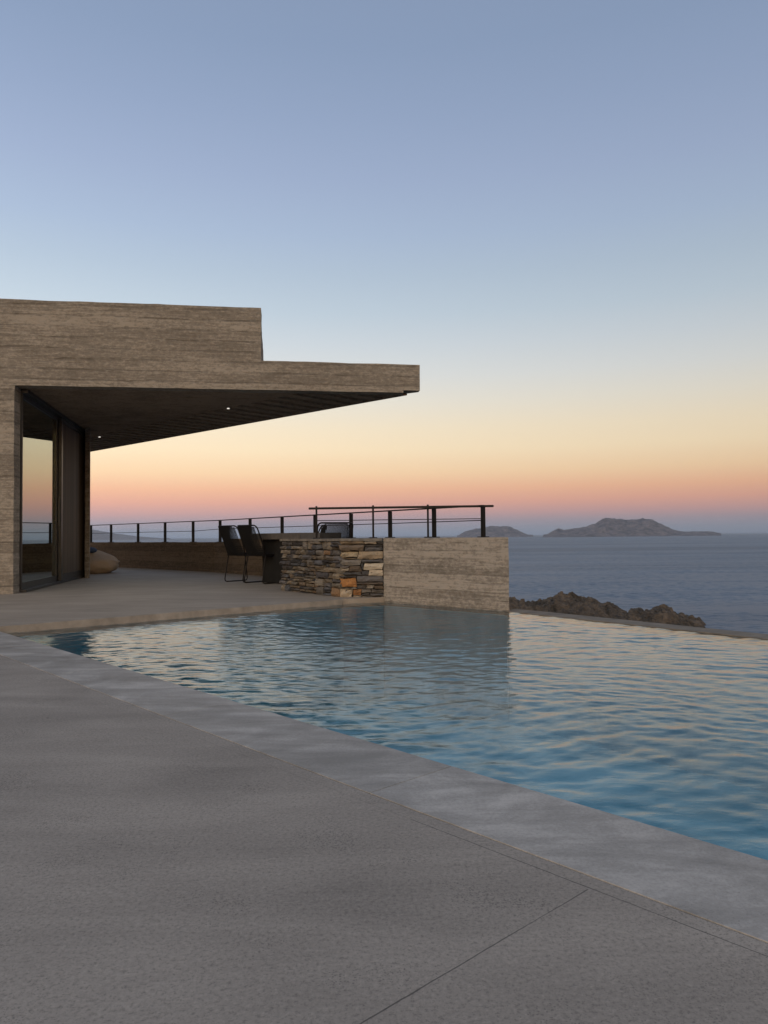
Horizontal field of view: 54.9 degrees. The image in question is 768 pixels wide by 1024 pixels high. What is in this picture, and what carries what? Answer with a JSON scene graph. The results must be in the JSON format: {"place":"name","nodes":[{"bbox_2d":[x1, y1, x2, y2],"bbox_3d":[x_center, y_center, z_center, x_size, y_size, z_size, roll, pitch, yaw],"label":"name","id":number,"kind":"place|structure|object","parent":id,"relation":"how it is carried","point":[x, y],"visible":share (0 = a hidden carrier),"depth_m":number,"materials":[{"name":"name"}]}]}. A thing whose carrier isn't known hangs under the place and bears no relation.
{"place":"outdoors","nodes":[
{"label":"outdoors","id":0,"kind":"place"},
{"bbox_2d":[92,530,169,539],"bbox_3d":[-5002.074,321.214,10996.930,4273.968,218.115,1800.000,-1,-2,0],"label":"mainland","id":1,"kind":"structure","parent":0,"point":[100,535],"depth_m":10418.84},
{"bbox_2d":[0,567,384,625],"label":"terrace","id":2,"kind":"structure","parent":0,"point":[119,591],"depth_m":9.34,"materials":[{"name":"beige concrete"}]},
{"bbox_2d":[90,550,119,573],"bbox_3d":[-6.441,1.066,16.012,1.348,0.526,1.378,-1,-2,0],"label":"bean bag","id":3,"kind":"object","parent":2,"relation":"on","point":[101,562],"visible":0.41,"depth_m":15.72,"materials":[{"name":"beige fabric"}]},
{"bbox_2d":[90,547,96,552],"bbox_3d":[-6.324,0.804,15.732,0.417,0.136,0.400,1,-2,-33],"label":"cushion","id":4,"kind":"object","parent":3,"relation":"on","point":[93,550],"visible":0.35,"depth_m":15.66,"materials":[{"name":"blue fabric"}]},
{"bbox_2d":[0,599,341,636],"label":"terrace edge","id":5,"kind":"object","parent":2,"relation":"attached to","point":[105,622],"visible":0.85,"depth_m":7.21,"materials":[{"name":"beige concrete"}]},
{"bbox_2d":[0,299,419,593],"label":"concrete house","id":6,"kind":"structure","parent":2,"relation":"on","point":[80,382],"depth_m":10.67,"materials":[{"name":"brown"}]},
{"bbox_2d":[19,389,84,591],"bbox_3d":[-5.513,-0.230,12.522,0.160,2.850,4.375,0,-2,-11],"label":"glass door","id":7,"kind":"structure","parent":6,"relation":"in","point":[39,498],"depth_m":11.33,"materials":[{"name":"brown metal"}]},
{"bbox_2d":[58,417,84,580],"bbox_3d":[-5.685,-0.187,13.573,0.050,2.763,2.203,0,-2,-11],"label":"screen door","id":8,"kind":"structure","parent":6,"relation":"in","point":[71,479],"depth_m":13.31,"materials":[{"name":"brown wood"}]},
{"bbox_2d":[90,539,354,575],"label":"parapet wall","id":9,"kind":"structure","parent":2,"relation":"on","point":[200,556],"depth_m":16.85,"materials":[{"name":"concrete"}]},
{"bbox_2d":[90,505,488,541],"bbox_3d":[-4.079,0.419,16.114,0.816,0.481,17.274,1,-2,-41],"label":"terrace railing","id":10,"kind":"object","parent":9,"relation":"on","point":[483,527],"visible":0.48,"depth_m":12.69,"materials":[{"name":"black metal"}]},
{"bbox_2d":[218,525,251,582],"bbox_3d":[-2.375,0.692,12.275,0.522,0.939,0.679,-2,-3,42],"label":"dining chair","id":11,"kind":"object","parent":2,"relation":"on","point":[227,533],"visible":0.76,"depth_m":12.07,"materials":[{"name":"black paint"}]},
{"bbox_2d":[237,525,274,583],"bbox_3d":[-1.988,0.677,11.918,0.522,0.939,0.679,-2,-3,44],"label":"dining chair","id":12,"kind":"object","parent":2,"relation":"on","point":[249,543],"visible":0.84,"depth_m":11.71,"materials":[{"name":"black paint"}]},
{"bbox_2d":[251,533,328,583],"bbox_3d":[-1.490,0.740,11.885,0.720,0.800,1.900,1,-2,-35],"label":"dining table","id":13,"kind":"object","parent":2,"relation":"on","point":[273,567],"visible":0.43,"depth_m":11.78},
{"bbox_2d":[279,538,383,605],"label":"low stone wall","id":14,"kind":"structure","parent":2,"relation":"on","point":[344,567],"depth_m":9.15,"materials":[{"name":"brown stone"}]},
{"bbox_2d":[309,505,493,538],"bbox_3d":[0.209,0.122,9.571,2.399,0.426,0.109,-1,-2,6],"label":"handrail","id":15,"kind":"object","parent":14,"relation":"on","point":[315,508],"visible":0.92,"depth_m":9.58,"materials":[{"name":"black metal"}]},
{"bbox_2d":[318,522,352,541],"bbox_3d":[-0.745,0.617,10.457,0.522,0.939,0.679,0,-2,-18],"label":"dining chair","id":16,"kind":"object","parent":2,"relation":"on","point":[338,533],"visible":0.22,"depth_m":10.19,"materials":[{"name":"black paint"}]},
{"bbox_2d":[365,537,509,614],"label":"concrete wall block","id":17,"kind":"structure","parent":2,"relation":"on","point":[463,573],"depth_m":8.29,"materials":[{"name":"beige concrete"}]},
{"bbox_2d":[0,655,767,1023],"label":"deck","id":18,"kind":"structure","parent":0,"point":[156,869],"depth_m":1.55,"materials":[{"name":"grey concrete"}]},
{"bbox_2d":[0,632,767,943],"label":"coping","id":19,"kind":"object","parent":18,"relation":"on","point":[724,887],"visible":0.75,"depth_m":2.14,"materials":[{"name":"grey stone"}]},
{"bbox_2d":[0,0,767,537],"label":"sky","id":20,"kind":"structure","parent":0,"point":[553,211],"materials":[{"name":"blue"}]},
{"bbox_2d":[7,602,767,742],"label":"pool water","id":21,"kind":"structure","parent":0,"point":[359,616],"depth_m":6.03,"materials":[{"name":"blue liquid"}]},
{"bbox_2d":[92,533,767,633],"bbox_3d":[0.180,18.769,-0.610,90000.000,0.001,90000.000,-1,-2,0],"label":"sea","id":22,"kind":"structure","parent":0,"point":[716,582],"depth_m":359.82,"materials":[{"name":"liquid"}]},
{"bbox_2d":[457,526,532,536],"bbox_3d":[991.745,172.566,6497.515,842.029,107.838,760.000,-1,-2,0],"label":"island","id":23,"kind":"structure","parent":0,"point":[499,531],"depth_m":6280.47,"materials":[{"name":"grey stone"}]},
{"bbox_2d":[280,698,767,859],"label":"pool floor","id":24,"kind":"structure","parent":0,"point":[728,815],"depth_m":6.10,"materials":[{"name":"liquid"}]},
{"bbox_2d":[20,608,343,714],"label":"pool wall","id":25,"kind":"structure","parent":24,"relation":"on","point":[321,683],"depth_m":7.79,"materials":[{"name":"liquid"}]},
{"bbox_2d":[343,605,767,792],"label":"pool wall","id":26,"kind":"structure","parent":24,"relation":"on","point":[715,745],"depth_m":6.80,"materials":[{"name":"liquid"}]},
{"bbox_2d":[505,609,767,646],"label":"overflow lip","id":27,"kind":"object","parent":26,"relation":"on","point":[681,629],"visible":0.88,"depth_m":6.36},
{"bbox_2d":[509,591,705,627],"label":"rocky headland","id":28,"kind":"structure","parent":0,"point":[568,603],"depth_m":145.20,"materials":[{"name":"brown stone"}]},
{"bbox_2d":[543,518,721,536],"bbox_3d":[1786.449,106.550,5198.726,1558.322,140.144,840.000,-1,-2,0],"label":"island","id":29,"kind":"structure","parent":0,"point":[609,527],"depth_m":4941.55,"materials":[{"name":"grey stone"}]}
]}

